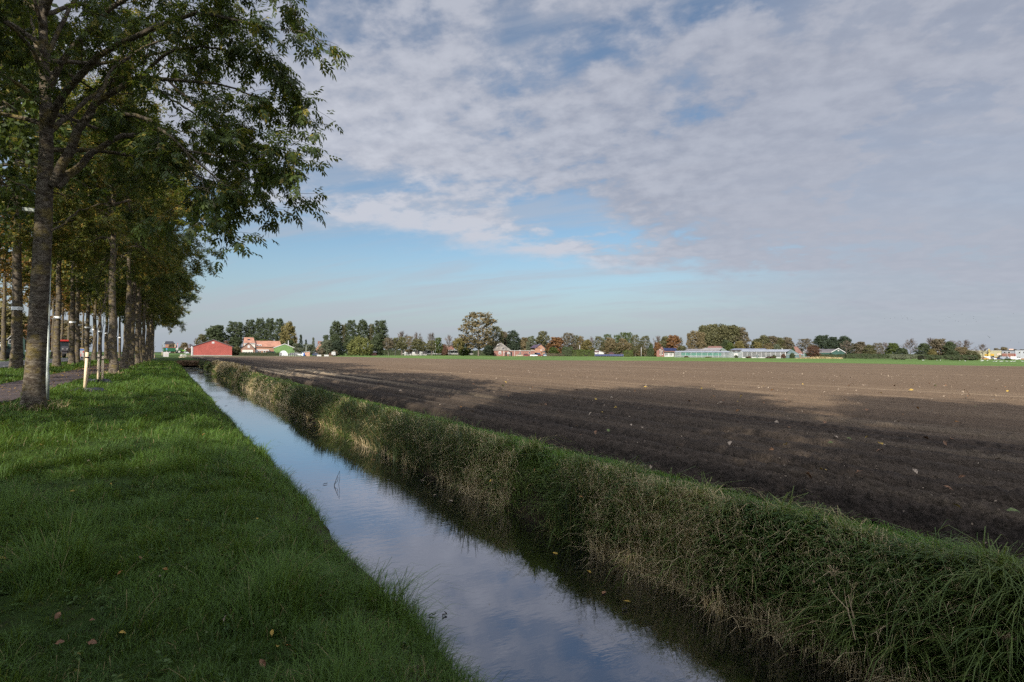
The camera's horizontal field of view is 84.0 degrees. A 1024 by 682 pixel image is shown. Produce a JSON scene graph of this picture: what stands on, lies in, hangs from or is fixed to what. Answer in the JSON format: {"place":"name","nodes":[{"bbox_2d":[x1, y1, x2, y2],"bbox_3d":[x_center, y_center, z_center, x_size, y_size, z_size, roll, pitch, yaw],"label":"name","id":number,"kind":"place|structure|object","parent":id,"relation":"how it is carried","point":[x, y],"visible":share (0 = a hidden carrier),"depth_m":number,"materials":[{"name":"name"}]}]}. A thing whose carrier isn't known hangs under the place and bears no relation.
{"place":"outdoors","nodes":[
{"label":"outdoors","id":0,"kind":"place"},
{"bbox_2d":[0,355,121,367],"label":"road","id":1,"kind":"structure","parent":0,"point":[4,364],"depth_m":63.21,"materials":[{"name":"grey asphalt"}]},
{"bbox_2d":[60,340,68,354],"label":"red tractor","id":2,"kind":"object","parent":1,"relation":"on","point":[64,346],"visible":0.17,"depth_m":102.21,"materials":[{"name":"metal"}]},
{"bbox_2d":[0,355,155,402],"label":"cycle path","id":3,"kind":"structure","parent":0,"point":[5,393],"depth_m":28.76,"materials":[{"name":"grey asphalt"}]},
{"bbox_2d":[0,363,119,404],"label":"leaf litter","id":4,"kind":"object","parent":3,"relation":"on","point":[63,375],"visible":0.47,"depth_m":38.42,"materials":[{"name":"brown plant"}]},
{"bbox_2d":[0,352,979,681],"bbox_3d":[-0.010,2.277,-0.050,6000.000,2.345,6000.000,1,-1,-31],"label":"ground","id":5,"kind":"structure","parent":0,"point":[38,614],"depth_m":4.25,"materials":[{"name":"plant"}]},
{"bbox_2d":[0,300,27,349],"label":"broadleaf tree","id":6,"kind":"object","parent":5,"relation":"on","point":[8,324],"visible":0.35,"depth_m":122.59,"materials":[{"name":"green plant"}]},
{"bbox_2d":[0,214,30,273],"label":"roadside tree","id":7,"kind":"object","parent":5,"relation":"on","point":[5,266],"visible":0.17,"depth_m":59.17,"materials":[{"name":"green plant"}]},
{"bbox_2d":[0,215,62,359],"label":"roadside tree","id":8,"kind":"object","parent":5,"relation":"on","point":[3,332],"visible":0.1,"depth_m":71.25,"materials":[{"name":"green plant"}]},
{"bbox_2d":[22,207,50,399],"bbox_3d":[-15.282,-1.040,18.284,0.908,6.440,0.322,1,-1,-13],"label":"lamp post","id":9,"kind":"object","parent":5,"relation":"on","point":[26,209],"visible":0.39,"depth_m":18.23,"materials":[{"name":"grey metal"}]},
{"bbox_2d":[0,0,73,167],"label":"street tree","id":10,"kind":"object","parent":5,"relation":"on","point":[19,127],"visible":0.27,"depth_m":23.97,"materials":[{"name":"green plant"}]},
{"bbox_2d":[0,248,75,301],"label":"roadside tree","id":11,"kind":"object","parent":5,"relation":"on","point":[9,291],"visible":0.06,"depth_m":84.84,"materials":[{"name":"green plant"}]},
{"bbox_2d":[8,283,91,357],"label":"roadside tree","id":12,"kind":"object","parent":5,"relation":"on","point":[53,315],"visible":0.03,"depth_m":102.02,"materials":[{"name":"brown plant"}]},
{"bbox_2d":[0,0,101,368],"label":"street tree","id":13,"kind":"object","parent":5,"relation":"on","point":[16,351],"visible":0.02,"depth_m":40.87,"materials":[{"name":"green plant"}]},
{"bbox_2d":[0,37,117,242],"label":"street tree","id":14,"kind":"object","parent":5,"relation":"on","point":[10,171],"visible":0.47,"depth_m":32.47,"materials":[{"name":"green plant"}]},
{"bbox_2d":[8,220,117,362],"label":"street tree","id":15,"kind":"object","parent":5,"relation":"on","point":[77,330],"visible":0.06,"depth_m":65.32,"materials":[{"name":"brown plant"}]},
{"bbox_2d":[27,292,98,356],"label":"roadside tree","id":16,"kind":"object","parent":5,"relation":"on","point":[62,325],"visible":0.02,"depth_m":109.84,"materials":[{"name":"brown plant"}]},
{"bbox_2d":[0,137,137,366],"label":"street tree","id":17,"kind":"object","parent":5,"relation":"on","point":[56,360],"visible":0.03,"depth_m":51.05,"materials":[{"name":"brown plant"}]},
{"bbox_2d":[13,161,125,364],"bbox_3d":[-45.489,-8.467,59.852,11.415,22.557,10.515,0,-1,18],"label":"street tree","id":18,"kind":"object","parent":5,"relation":"on","point":[71,351],"visible":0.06,"depth_m":59.26,"materials":[{"name":"brown plant"}]},
{"bbox_2d":[60,320,92,348],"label":"broadleaf tree","id":19,"kind":"object","parent":5,"relation":"on","point":[65,333],"visible":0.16,"depth_m":195.46,"materials":[{"name":"green plant"}]},
{"bbox_2d":[28,231,126,361],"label":"street tree","id":20,"kind":"object","parent":5,"relation":"on","point":[87,328],"visible":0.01,"depth_m":72.41,"materials":[{"name":"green plant"}]},
{"bbox_2d":[51,263,123,360],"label":"street tree","id":21,"kind":"object","parent":5,"relation":"on","point":[94,353],"depth_m":79.11,"materials":[{"name":"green plant"}]},
{"bbox_2d":[80,296,108,359],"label":"street tree","id":22,"kind":"object","parent":5,"relation":"on","point":[106,343],"visible":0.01,"depth_m":94.58,"materials":[{"name":"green plant"}]},
{"bbox_2d":[81,274,114,382],"bbox_3d":[-21.599,-0.663,29.912,1.371,5.937,1.390,0,-1,25],"label":"staked sapling","id":23,"kind":"object","parent":5,"relation":"on","point":[100,359],"visible":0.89,"depth_m":29.99,"materials":[{"name":"green plant"}]},
{"bbox_2d":[63,237,134,392],"bbox_3d":[-16.677,-1.037,23.079,2.526,6.437,1.025,1,-1,-18],"label":"staked sapling","id":24,"kind":"object","parent":5,"relation":"on","point":[86,372],"visible":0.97,"depth_m":22.92,"materials":[{"name":"green plant"}]},
{"bbox_2d":[61,280,146,357],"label":"street tree","id":25,"kind":"object","parent":5,"relation":"on","point":[67,301],"visible":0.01,"depth_m":86.78,"materials":[{"name":"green plant"}]},
{"bbox_2d":[0,68,210,373],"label":"ash tree","id":26,"kind":"object","parent":5,"relation":"on","point":[92,219],"visible":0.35,"depth_m":39.95,"materials":[{"name":"green plant"}]},
{"bbox_2d":[29,147,227,369],"bbox_3d":[-34.837,-9.238,52.489,15.116,24.254,14.375,0,-1,16],"label":"ash tree","id":27,"kind":"object","parent":5,"relation":"on","point":[195,268],"visible":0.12,"depth_m":51.14,"materials":[{"name":"green plant"}]},
{"bbox_2d":[91,241,194,361],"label":"ash tree","id":28,"kind":"object","parent":5,"relation":"on","point":[154,305],"visible":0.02,"depth_m":83.70,"materials":[{"name":"green plant"}]},
{"bbox_2d":[82,225,204,363],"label":"ash tree","id":29,"kind":"object","parent":5,"relation":"on","point":[120,300],"visible":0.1,"depth_m":72.58,"materials":[{"name":"green plant"}]},
{"bbox_2d":[64,188,225,365],"bbox_3d":[-40.894,-8.244,61.779,14.902,22.605,13.960,0,-1,31],"label":"ash tree","id":30,"kind":"object","parent":5,"relation":"on","point":[169,282],"visible":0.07,"depth_m":61.22,"materials":[{"name":"green plant"}]},
{"bbox_2d":[101,253,199,360],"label":"ash tree","id":31,"kind":"object","parent":5,"relation":"on","point":[183,297],"visible":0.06,"depth_m":93.42,"materials":[{"name":"green plant"}]},
{"bbox_2d":[117,295,188,359],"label":"ash tree","id":32,"kind":"object","parent":5,"relation":"on","point":[164,320],"visible":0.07,"depth_m":115.76,"materials":[{"name":"green plant"}]},
{"bbox_2d":[123,268,191,359],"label":"ash tree","id":33,"kind":"object","parent":5,"relation":"on","point":[170,314],"visible":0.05,"depth_m":103.26,"materials":[{"name":"green plant"}]},
{"bbox_2d":[141,301,182,358],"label":"ash tree","id":34,"kind":"object","parent":5,"relation":"on","point":[165,325],"visible":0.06,"depth_m":135.14,"materials":[{"name":"green plant"}]},
{"bbox_2d":[135,304,190,357],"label":"ash tree","id":35,"kind":"object","parent":5,"relation":"on","point":[155,323],"visible":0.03,"depth_m":146.95,"materials":[{"name":"green plant"}]},
{"bbox_2d":[0,0,353,410],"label":"ash tree","id":36,"kind":"object","parent":5,"relation":"on","point":[125,127],"visible":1,"depth_m":14.66,"materials":[{"name":"green plant"}]},
{"bbox_2d":[202,325,227,342],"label":"broadleaf tree","id":37,"kind":"object","parent":5,"relation":"on","point":[215,332],"visible":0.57,"depth_m":315.50,"materials":[{"name":"green plant"}]},
{"bbox_2d":[0,361,1023,681],"bbox_3d":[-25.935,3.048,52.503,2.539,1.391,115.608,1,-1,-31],"label":"bank grass","id":38,"kind":"structure","parent":5,"relation":"on","point":[988,559],"depth_m":5.08,"materials":[{"name":"green plant"}]},
{"bbox_2d":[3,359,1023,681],"bbox_3d":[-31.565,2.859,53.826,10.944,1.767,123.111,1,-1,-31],"label":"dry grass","id":39,"kind":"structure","parent":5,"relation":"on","point":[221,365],"depth_m":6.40,"materials":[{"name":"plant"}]},
{"bbox_2d":[251,372,1021,600],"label":"field edge grass","id":40,"kind":"structure","parent":5,"relation":"on","point":[899,534],"depth_m":7.03,"materials":[{"name":"green plant"}]},
{"bbox_2d":[0,0,1023,354],"label":"sky","id":41,"kind":"structure","parent":0,"point":[795,170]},
{"bbox_2d":[183,367,873,681],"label":"water","id":42,"kind":"structure","parent":0,"point":[530,608],"depth_m":6.27,"materials":[{"name":"liquid"}]},
{"bbox_2d":[197,359,610,545],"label":"reeds","id":43,"kind":"object","parent":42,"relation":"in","point":[355,423],"visible":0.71,"depth_m":13.11,"materials":[{"name":"green plant"}]},
{"bbox_2d":[188,356,1023,562],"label":"ploughed field","id":44,"kind":"structure","parent":0,"point":[890,490],"depth_m":14.34,"materials":[{"name":"soil"}]},
{"bbox_2d":[260,368,1023,542],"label":"field litter","id":45,"kind":"object","parent":44,"relation":"on","point":[745,403],"visible":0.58,"depth_m":28.65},
{"bbox_2d":[297,353,1023,365],"bbox_3d":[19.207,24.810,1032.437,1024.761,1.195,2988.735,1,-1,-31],"label":"green field","id":46,"kind":"structure","parent":0,"point":[990,362],"depth_m":188.18,"materials":[{"name":"green plant"}]},
{"bbox_2d":[318,339,332,354],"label":"broadleaf tree","id":47,"kind":"object","parent":46,"relation":"on","point":[324,345],"visible":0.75,"depth_m":288.40,"materials":[{"name":"green plant"}]},
{"bbox_2d":[329,321,341,340],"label":"poplar tree","id":48,"kind":"object","parent":46,"relation":"on","point":[335,327],"visible":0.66,"depth_m":344.02,"materials":[{"name":"green plant"}]},
{"bbox_2d":[328,340,345,355],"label":"broadleaf tree","id":49,"kind":"object","parent":46,"relation":"on","point":[339,343],"visible":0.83,"depth_m":290.23,"materials":[{"name":"green plant"}]},
{"bbox_2d":[345,319,356,337],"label":"poplar tree","id":50,"kind":"object","parent":46,"relation":"on","point":[349,324],"visible":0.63,"depth_m":343.79,"materials":[{"name":"green plant"}]},
{"bbox_2d":[346,335,373,355],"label":"willow tree","id":51,"kind":"object","parent":46,"relation":"on","point":[359,345],"visible":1,"depth_m":319.34,"materials":[{"name":"green plant"}]},
{"bbox_2d":[356,319,369,338],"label":"poplar tree","id":52,"kind":"object","parent":46,"relation":"on","point":[362,325],"visible":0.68,"depth_m":343.99,"materials":[{"name":"green plant"}]},
{"bbox_2d":[370,336,383,355],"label":"broadleaf tree","id":53,"kind":"object","parent":46,"relation":"on","point":[377,346],"visible":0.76,"depth_m":334.22,"materials":[{"name":"green plant"}]},
{"bbox_2d":[372,320,388,355],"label":"poplar tree","id":54,"kind":"object","parent":46,"relation":"on","point":[380,331],"visible":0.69,"depth_m":343.46,"materials":[{"name":"green plant"}]},
{"bbox_2d":[382,337,393,355],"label":"broadleaf tree","id":55,"kind":"object","parent":46,"relation":"on","point":[388,342],"visible":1,"depth_m":334.07,"materials":[{"name":"green plant"}]},
{"bbox_2d":[380,349,489,355],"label":"hedge","id":56,"kind":"object","parent":46,"relation":"on","point":[398,352],"visible":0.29,"depth_m":423.99,"materials":[{"name":"green plant"}]},
{"bbox_2d":[458,312,498,355],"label":"broadleaf tree","id":57,"kind":"object","parent":46,"relation":"on","point":[477,342],"visible":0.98,"depth_m":341.97,"materials":[{"name":"green plant"}]},
{"bbox_2d":[489,326,503,349],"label":"broadleaf tree","id":58,"kind":"object","parent":46,"relation":"on","point":[496,335],"visible":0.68,"depth_m":360.91,"materials":[{"name":"green plant"}]},
{"bbox_2d":[493,343,509,355],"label":"hipped farmhouse","id":59,"kind":"object","parent":46,"relation":"on","point":[500,349],"visible":0.94,"depth_m":345.03,"materials":[{"name":"red brick"}]},
{"bbox_2d":[504,330,520,349],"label":"broadleaf tree","id":60,"kind":"object","parent":46,"relation":"on","point":[510,338],"visible":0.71,"depth_m":364.91,"materials":[{"name":"green plant"}]},
{"bbox_2d":[509,350,534,355],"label":"brick wing","id":61,"kind":"structure","parent":46,"relation":"on","point":[517,352],"depth_m":341.96,"materials":[{"name":"brick"}]},
{"bbox_2d":[535,330,549,352],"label":"broadleaf tree","id":62,"kind":"object","parent":46,"relation":"on","point":[541,337],"visible":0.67,"depth_m":408.06,"materials":[{"name":"green plant"}]},
{"bbox_2d":[546,337,564,353],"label":"broadleaf tree","id":63,"kind":"object","parent":46,"relation":"on","point":[557,342],"visible":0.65,"depth_m":382.48,"materials":[{"name":"brown plant"}]},
{"bbox_2d":[561,332,575,346],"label":"broadleaf tree","id":64,"kind":"object","parent":46,"relation":"on","point":[567,336],"visible":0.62,"depth_m":398.23,"materials":[{"name":"green plant"}]},
{"bbox_2d":[572,349,594,355],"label":"hedge","id":65,"kind":"object","parent":46,"relation":"on","point":[580,352],"visible":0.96,"depth_m":348.02,"materials":[{"name":"green plant"}]},
{"bbox_2d":[593,336,604,351],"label":"broadleaf tree","id":66,"kind":"object","parent":46,"relation":"on","point":[600,339],"visible":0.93,"depth_m":371.48,"materials":[{"name":"green plant"}]},
{"bbox_2d":[603,337,616,352],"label":"broadleaf tree","id":67,"kind":"object","parent":46,"relation":"on","point":[611,342],"visible":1,"depth_m":370.77,"materials":[{"name":"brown plant"}]},
{"bbox_2d":[630,334,640,356],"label":"broadleaf tree","id":68,"kind":"object","parent":46,"relation":"on","point":[637,348],"visible":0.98,"depth_m":371.11,"materials":[{"name":"green plant"}]},
{"bbox_2d":[639,336,650,352],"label":"broadleaf tree","id":69,"kind":"object","parent":46,"relation":"on","point":[647,340],"visible":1,"depth_m":371.44,"materials":[{"name":"green plant"}]},
{"bbox_2d":[657,347,676,356],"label":"brick bungalow","id":70,"kind":"object","parent":46,"relation":"on","point":[665,352],"visible":0.98,"depth_m":362.93,"materials":[{"name":"brick"}]},
{"bbox_2d":[666,335,680,355],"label":"broadleaf tree","id":71,"kind":"object","parent":46,"relation":"on","point":[674,341],"visible":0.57,"depth_m":383.40,"materials":[{"name":"brown plant"}]},
{"bbox_2d":[689,330,699,348],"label":"broadleaf tree","id":72,"kind":"object","parent":46,"relation":"on","point":[694,334],"visible":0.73,"depth_m":371.11,"materials":[{"name":"green plant"}]},
{"bbox_2d":[697,324,714,347],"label":"broadleaf tree","id":73,"kind":"object","parent":46,"relation":"on","point":[704,329],"visible":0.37,"depth_m":392.82,"materials":[{"name":"green plant"}]},
{"bbox_2d":[675,351,741,357],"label":"netted greenhouse","id":74,"kind":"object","parent":46,"relation":"on","point":[722,354],"visible":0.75,"depth_m":295.95,"materials":[{"name":"white glass"}]},
{"bbox_2d":[706,324,721,345],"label":"broadleaf tree","id":75,"kind":"object","parent":46,"relation":"on","point":[713,328],"visible":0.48,"depth_m":396.89,"materials":[{"name":"green plant"}]},
{"bbox_2d":[713,323,733,345],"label":"broadleaf tree","id":76,"kind":"object","parent":46,"relation":"on","point":[723,328],"visible":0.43,"depth_m":395.45,"materials":[{"name":"green plant"}]},
{"bbox_2d":[722,325,743,348],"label":"broadleaf tree","id":77,"kind":"object","parent":46,"relation":"on","point":[733,330],"visible":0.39,"depth_m":392.19,"materials":[{"name":"green plant"}]},
{"bbox_2d":[734,327,751,347],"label":"broadleaf tree","id":78,"kind":"object","parent":46,"relation":"on","point":[742,331],"visible":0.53,"depth_m":389.57,"materials":[{"name":"brown plant"}]},
{"bbox_2d":[741,349,798,357],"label":"white greenhouse","id":79,"kind":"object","parent":46,"relation":"on","point":[759,353],"visible":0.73,"depth_m":267.71,"materials":[{"name":"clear glass"}]},
{"bbox_2d":[796,338,813,353],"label":"broadleaf tree","id":80,"kind":"object","parent":46,"relation":"on","point":[804,342],"visible":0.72,"depth_m":369.16,"materials":[{"name":"green plant"}]},
{"bbox_2d":[805,345,820,356],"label":"broadleaf tree","id":81,"kind":"object","parent":46,"relation":"on","point":[814,349],"visible":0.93,"depth_m":268.78,"materials":[{"name":"brown plant"}]},
{"bbox_2d":[811,335,834,348],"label":"broadleaf tree","id":82,"kind":"object","parent":46,"relation":"on","point":[818,340],"visible":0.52,"depth_m":347.62,"materials":[{"name":"green plant"}]},
{"bbox_2d":[803,348,845,356],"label":"dark green barn","id":83,"kind":"structure","parent":46,"relation":"on","point":[832,351],"depth_m":283.50,"materials":[{"name":"grey metal"}]},
{"bbox_2d":[836,336,853,353],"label":"broadleaf tree","id":84,"kind":"object","parent":46,"relation":"on","point":[842,339],"visible":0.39,"depth_m":348.14,"materials":[{"name":"green plant"}]},
{"bbox_2d":[851,341,868,353],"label":"broadleaf tree","id":85,"kind":"object","parent":46,"relation":"on","point":[859,346],"visible":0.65,"depth_m":308.73,"materials":[{"name":"brown plant"}]},
{"bbox_2d":[845,353,890,358],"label":"hedge","id":86,"kind":"object","parent":46,"relation":"on","point":[868,356],"visible":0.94,"depth_m":271.98,"materials":[{"name":"green plant"}]},
{"bbox_2d":[889,354,923,358],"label":"hedge","id":87,"kind":"object","parent":46,"relation":"on","point":[903,356],"visible":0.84,"depth_m":272.02,"materials":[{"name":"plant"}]},
{"bbox_2d":[914,343,929,359],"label":"broadleaf tree","id":88,"kind":"object","parent":46,"relation":"on","point":[922,348],"visible":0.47,"depth_m":293.76,"materials":[{"name":"green plant"}]},
{"bbox_2d":[929,338,947,359],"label":"broadleaf tree","id":89,"kind":"object","parent":46,"relation":"on","point":[936,345],"visible":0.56,"depth_m":298.05,"materials":[{"name":"brown plant"}]},
{"bbox_2d":[917,354,977,359],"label":"hedge","id":90,"kind":"object","parent":46,"relation":"on","point":[953,357],"visible":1,"depth_m":258.05,"materials":[{"name":"green plant"}]},
{"bbox_2d":[970,349,1001,359],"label":"yellow hall","id":91,"kind":"structure","parent":46,"relation":"on","point":[995,353],"depth_m":397.70,"materials":[{"name":"concrete"}]},
{"bbox_2d":[1002,349,1023,359],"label":"grey offices","id":92,"kind":"structure","parent":46,"relation":"on","point":[1009,353],"depth_m":401.25,"materials":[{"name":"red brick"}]},
{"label":"farmyard ground","id":93,"kind":"structure","parent":0,"visible":0},
{"bbox_2d":[191,339,232,355],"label":"red barn","id":94,"kind":"structure","parent":93,"relation":"on","point":[213,347],"depth_m":269.96,"materials":[{"name":"concrete"}]},
{"bbox_2d":[225,321,245,345],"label":"poplar tree","id":95,"kind":"object","parent":93,"relation":"on","point":[236,329],"visible":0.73,"depth_m":328.01,"materials":[{"name":"green plant"}]},
{"bbox_2d":[228,337,242,353],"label":"broadleaf tree","id":96,"kind":"object","parent":93,"relation":"on","point":[234,342],"visible":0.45,"depth_m":310.78,"materials":[{"name":"green plant"}]},
{"bbox_2d":[243,319,255,337],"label":"poplar tree","id":97,"kind":"object","parent":93,"relation":"on","point":[248,332],"visible":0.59,"depth_m":332.59,"materials":[{"name":"green plant"}]},
{"bbox_2d":[239,352,279,355],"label":"hedge","id":98,"kind":"object","parent":93,"relation":"on","point":[259,354],"visible":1,"depth_m":268.10,"materials":[{"name":"green plant"}]},
{"bbox_2d":[254,317,265,340],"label":"poplar tree","id":99,"kind":"object","parent":93,"relation":"on","point":[259,325],"visible":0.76,"depth_m":332.61,"materials":[{"name":"green plant"}]},
{"bbox_2d":[243,337,280,352],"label":"orange roofed house","id":100,"kind":"structure","parent":93,"relation":"on","point":[262,346],"depth_m":291.19,"materials":[{"name":"orange tile"}]},
{"bbox_2d":[263,318,274,340],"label":"poplar tree","id":101,"kind":"object","parent":93,"relation":"on","point":[269,327],"visible":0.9,"depth_m":332.92,"materials":[{"name":"green plant"}]},
{"bbox_2d":[273,318,285,340],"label":"poplar tree","id":102,"kind":"object","parent":93,"relation":"on","point":[280,324],"visible":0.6,"depth_m":332.76,"materials":[{"name":"green plant"}]},
{"bbox_2d":[273,344,294,355],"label":"green shed","id":103,"kind":"structure","parent":93,"relation":"on","point":[288,349],"depth_m":282.24,"materials":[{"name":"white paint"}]},
{"bbox_2d":[279,321,297,344],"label":"broadleaf tree","id":104,"kind":"object","parent":93,"relation":"on","point":[286,335],"visible":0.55,"depth_m":320.70,"materials":[{"name":"yellow plant"}]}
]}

